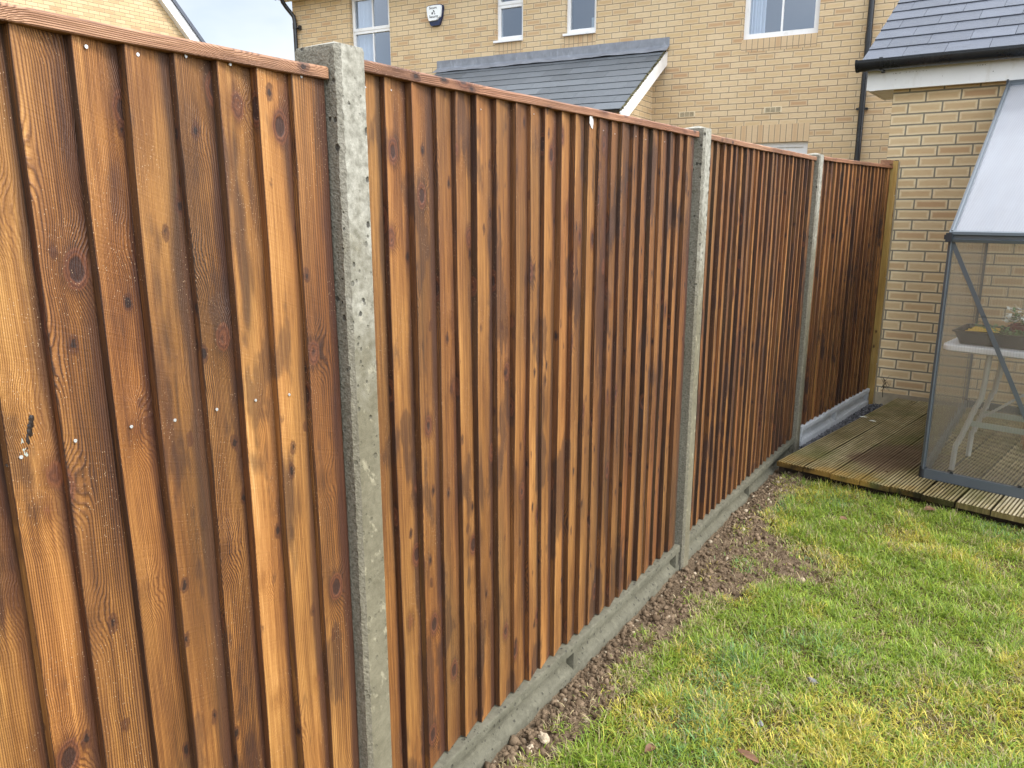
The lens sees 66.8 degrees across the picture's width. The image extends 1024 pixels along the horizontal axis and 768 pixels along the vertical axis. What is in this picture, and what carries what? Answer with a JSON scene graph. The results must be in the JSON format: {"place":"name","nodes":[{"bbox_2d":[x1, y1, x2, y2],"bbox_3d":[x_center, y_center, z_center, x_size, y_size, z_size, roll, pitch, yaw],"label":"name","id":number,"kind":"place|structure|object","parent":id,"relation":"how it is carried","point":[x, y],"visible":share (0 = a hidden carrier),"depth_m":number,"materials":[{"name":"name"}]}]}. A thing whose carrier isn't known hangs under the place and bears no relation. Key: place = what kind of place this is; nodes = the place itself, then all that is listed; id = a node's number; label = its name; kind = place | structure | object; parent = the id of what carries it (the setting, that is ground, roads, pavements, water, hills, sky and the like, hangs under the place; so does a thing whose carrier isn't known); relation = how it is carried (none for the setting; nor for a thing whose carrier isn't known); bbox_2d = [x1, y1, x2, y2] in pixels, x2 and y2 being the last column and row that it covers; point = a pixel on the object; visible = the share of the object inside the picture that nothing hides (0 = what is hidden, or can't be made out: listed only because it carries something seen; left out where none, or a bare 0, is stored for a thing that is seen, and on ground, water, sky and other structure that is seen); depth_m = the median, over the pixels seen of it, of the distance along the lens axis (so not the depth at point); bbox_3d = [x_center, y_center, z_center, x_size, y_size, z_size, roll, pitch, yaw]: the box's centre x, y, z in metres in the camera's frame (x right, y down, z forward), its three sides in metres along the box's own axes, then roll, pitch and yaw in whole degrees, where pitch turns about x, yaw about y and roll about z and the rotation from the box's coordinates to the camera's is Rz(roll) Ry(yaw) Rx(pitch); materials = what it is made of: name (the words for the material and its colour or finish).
{"place":"outdoors","nodes":[
{"label":"outdoors","id":0,"kind":"place"},
{"bbox_2d":[0,0,205,42],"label":"gable house","id":1,"kind":"structure","parent":0,"point":[167,17],"depth_m":17.01,"materials":[{"name":"brick"}]},
{"bbox_2d":[176,0,294,60],"label":"sky","id":2,"kind":"structure","parent":0,"point":[264,27],"materials":[{"name":"white"}]},
{"bbox_2d":[499,471,1023,767],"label":"lawn","id":3,"kind":"structure","parent":0,"point":[957,728],"depth_m":2.61,"materials":[{"name":"green plant"}]},
{"bbox_2d":[645,743,655,752],"bbox_3d":[0.402,1.055,2.252,0.042,0.011,0.026,-12,23,-33],"label":"dead leaf","id":4,"kind":"object","parent":3,"relation":"on","point":[648,747],"visible":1,"depth_m":2.25,"materials":[{"name":"brown plant"}]},
{"bbox_2d":[483,467,830,767],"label":"soil","id":5,"kind":"structure","parent":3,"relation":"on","point":[783,567],"depth_m":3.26,"materials":[{"name":"brown soil"}]},
{"bbox_2d":[538,731,549,743],"bbox_3d":[0.095,1.053,2.313,0.031,0.023,0.051,-6,14,-25],"label":"stone","id":6,"kind":"object","parent":5,"relation":"on","point":[544,738],"visible":1,"depth_m":2.30,"materials":[{"name":"beige stone"}]},
{"bbox_2d":[737,749,758,762],"bbox_3d":[0.674,1.061,2.220,0.026,0.007,0.075,-15,16,-31],"label":"dead leaf","id":7,"kind":"object","parent":3,"relation":"on","point":[746,754],"visible":1,"depth_m":2.22,"materials":[{"name":"brown plant"}]},
{"bbox_2d":[806,677,818,684],"bbox_3d":[1.001,0.990,2.587,0.021,0.018,0.045,-10,16,-37],"label":"stone","id":8,"kind":"object","parent":3,"relation":"on","point":[813,680],"visible":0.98,"depth_m":2.58,"materials":[{"name":"white stone"}]},
{"bbox_2d":[923,506,934,509],"bbox_3d":[2.108,0.631,3.927,0.055,0.013,0.042,-2,18,5],"label":"dead leaf","id":9,"kind":"object","parent":3,"relation":"on","point":[929,507],"visible":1,"depth_m":3.93,"materials":[{"name":"brown plant"}]},
{"bbox_3d":[-0.865,1.327,1.121,0.050,0.201,1.830,8,15,33],"label":"gravel board","id":10,"kind":"object","parent":3,"relation":"on","visible":0},
{"bbox_2d":[0,2,359,767],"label":"fence panel","id":11,"kind":"object","parent":10,"relation":"on","point":[174,570],"visible":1,"depth_m":1.28,"materials":[{"name":"wood"}]},
{"bbox_2d":[799,403,884,448],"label":"gravel","id":12,"kind":"structure","parent":0,"point":[866,409],"depth_m":5.66,"materials":[{"name":"dark grey stone gravel"}]},
{"label":"ground","id":13,"kind":"structure","parent":0,"visible":0},
{"bbox_2d":[295,41,391,767],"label":"concrete post","id":14,"kind":"object","parent":13,"relation":"on","point":[345,103],"visible":0.53,"depth_m":1.60,"materials":[{"name":"grey concrete"}]},
{"bbox_2d":[433,544,679,767],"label":"gravel board","id":15,"kind":"object","parent":14,"relation":"attached to","point":[490,735],"visible":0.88,"depth_m":2.55,"materials":[{"name":"concrete"}]},
{"bbox_2d":[364,60,698,767],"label":"fence panel","id":16,"kind":"object","parent":15,"relation":"on","point":[530,254],"visible":0.98,"depth_m":2.15,"materials":[{"name":"wood"}]},
{"bbox_2d":[280,0,898,163],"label":"brick house","id":17,"kind":"structure","parent":13,"relation":"on","point":[781,74],"depth_m":10.69,"materials":[{"name":"beige brick"}]},
{"bbox_2d":[352,0,390,64],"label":"window","id":18,"kind":"structure","parent":17,"relation":"in","point":[371,22],"depth_m":13.27,"materials":[{"name":"white plastic"}]},
{"bbox_2d":[426,4,443,26],"bbox_3d":[-1.222,-5.846,12.319,0.310,0.309,0.080,7,15,27],"label":"alarm box","id":19,"kind":"object","parent":17,"relation":"attached to","point":[435,13],"visible":1,"depth_m":12.29,"materials":[{"name":"white plastic"}]},
{"bbox_2d":[493,0,522,43],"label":"window","id":20,"kind":"structure","parent":17,"relation":"in","point":[510,12],"depth_m":12.65,"materials":[{"name":"white plastic"}]},
{"bbox_2d":[563,0,596,36],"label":"window","id":21,"kind":"structure","parent":17,"relation":"in","point":[581,14],"depth_m":12.36,"materials":[{"name":"white plastic"}]},
{"bbox_2d":[753,141,807,153],"bbox_3d":[3.489,-2.139,10.722,0.966,2.271,0.070,7,15,27],"label":"back door","id":22,"kind":"structure","parent":17,"relation":"in","point":[799,147],"depth_m":10.34,"materials":[{"name":"white plastic"}]},
{"bbox_2d":[744,0,820,39],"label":"window","id":23,"kind":"structure","parent":17,"relation":"in","point":[763,18],"depth_m":11.61,"materials":[{"name":"white plastic"}]},
{"bbox_2d":[674,126,711,570],"bbox_3d":[0.719,0.009,3.297,0.124,2.103,0.073,8,15,33],"label":"concrete post","id":24,"kind":"object","parent":13,"relation":"on","point":[699,196],"visible":0.41,"depth_m":3.20,"materials":[{"name":"grey concrete"}]},
{"bbox_2d":[688,438,794,559],"bbox_3d":[1.270,0.611,4.244,0.050,0.201,1.850,8,15,33],"label":"gravel board","id":25,"kind":"object","parent":24,"relation":"attached to","point":[708,526],"visible":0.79,"depth_m":4.03,"materials":[{"name":"concrete"}]},
{"bbox_2d":[690,134,816,530],"bbox_3d":[1.254,-0.332,4.036,0.070,1.733,1.854,8,15,33],"label":"fence panel","id":26,"kind":"object","parent":25,"relation":"on","point":[758,216],"visible":0.97,"depth_m":3.88,"materials":[{"name":"brown wood"}]},
{"bbox_2d":[792,153,823,452],"bbox_3d":[1.787,-0.350,4.860,0.123,2.103,0.080,8,15,33],"label":"concrete post","id":27,"kind":"object","parent":13,"relation":"on","point":[812,243],"visible":0.47,"depth_m":4.77,"materials":[{"name":"grey concrete"}]},
{"bbox_2d":[777,398,1023,526],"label":"timber deck","id":28,"kind":"structure","parent":13,"relation":"on","point":[882,454],"depth_m":4.52,"materials":[{"name":"brown wood"}]},
{"bbox_2d":[918,79,1023,498],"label":"greenhouse","id":29,"kind":"object","parent":28,"relation":"on","point":[974,434],"visible":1,"depth_m":4.03,"materials":[{"name":"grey glass"}]},
{"bbox_2d":[855,0,1023,404],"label":"brick garage","id":30,"kind":"structure","parent":13,"relation":"on","point":[940,72],"depth_m":5.80,"materials":[{"name":"beige brick"}]},
{"bbox_2d":[881,373,888,396],"bbox_3d":[2.974,0.012,6.191,0.080,0.204,0.040,8,15,33],"label":"dry creeper","id":31,"kind":"object","parent":30,"relation":"attached to","point":[883,386],"visible":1,"depth_m":6.20,"materials":[{"name":"brown plant"}]},
{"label":"gravel bed","id":32,"kind":"structure","parent":0,"visible":0},
{"bbox_2d":[799,388,869,448],"bbox_3d":[2.314,0.251,5.577,0.050,0.201,1.435,11,17,39],"label":"gravel board","id":33,"kind":"object","parent":32,"relation":"on","point":[810,429],"visible":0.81,"depth_m":5.49,"materials":[{"name":"concrete"}]},
{"bbox_2d":[801,156,892,424],"bbox_3d":[2.303,-0.670,5.374,0.070,1.686,1.452,11,17,39],"label":"fence panel","id":34,"kind":"object","parent":33,"relation":"on","point":[852,215],"visible":0.99,"depth_m":5.29,"materials":[{"name":"brown wood"}]},
{"bbox_2d":[867,160,899,403],"bbox_3d":[2.779,-0.700,5.917,0.101,1.933,0.125,11,17,39],"label":"timber post","id":35,"kind":"object","parent":32,"relation":"on","point":[884,271],"visible":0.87,"depth_m":5.89,"materials":[{"name":"brown wood"}]}
]}

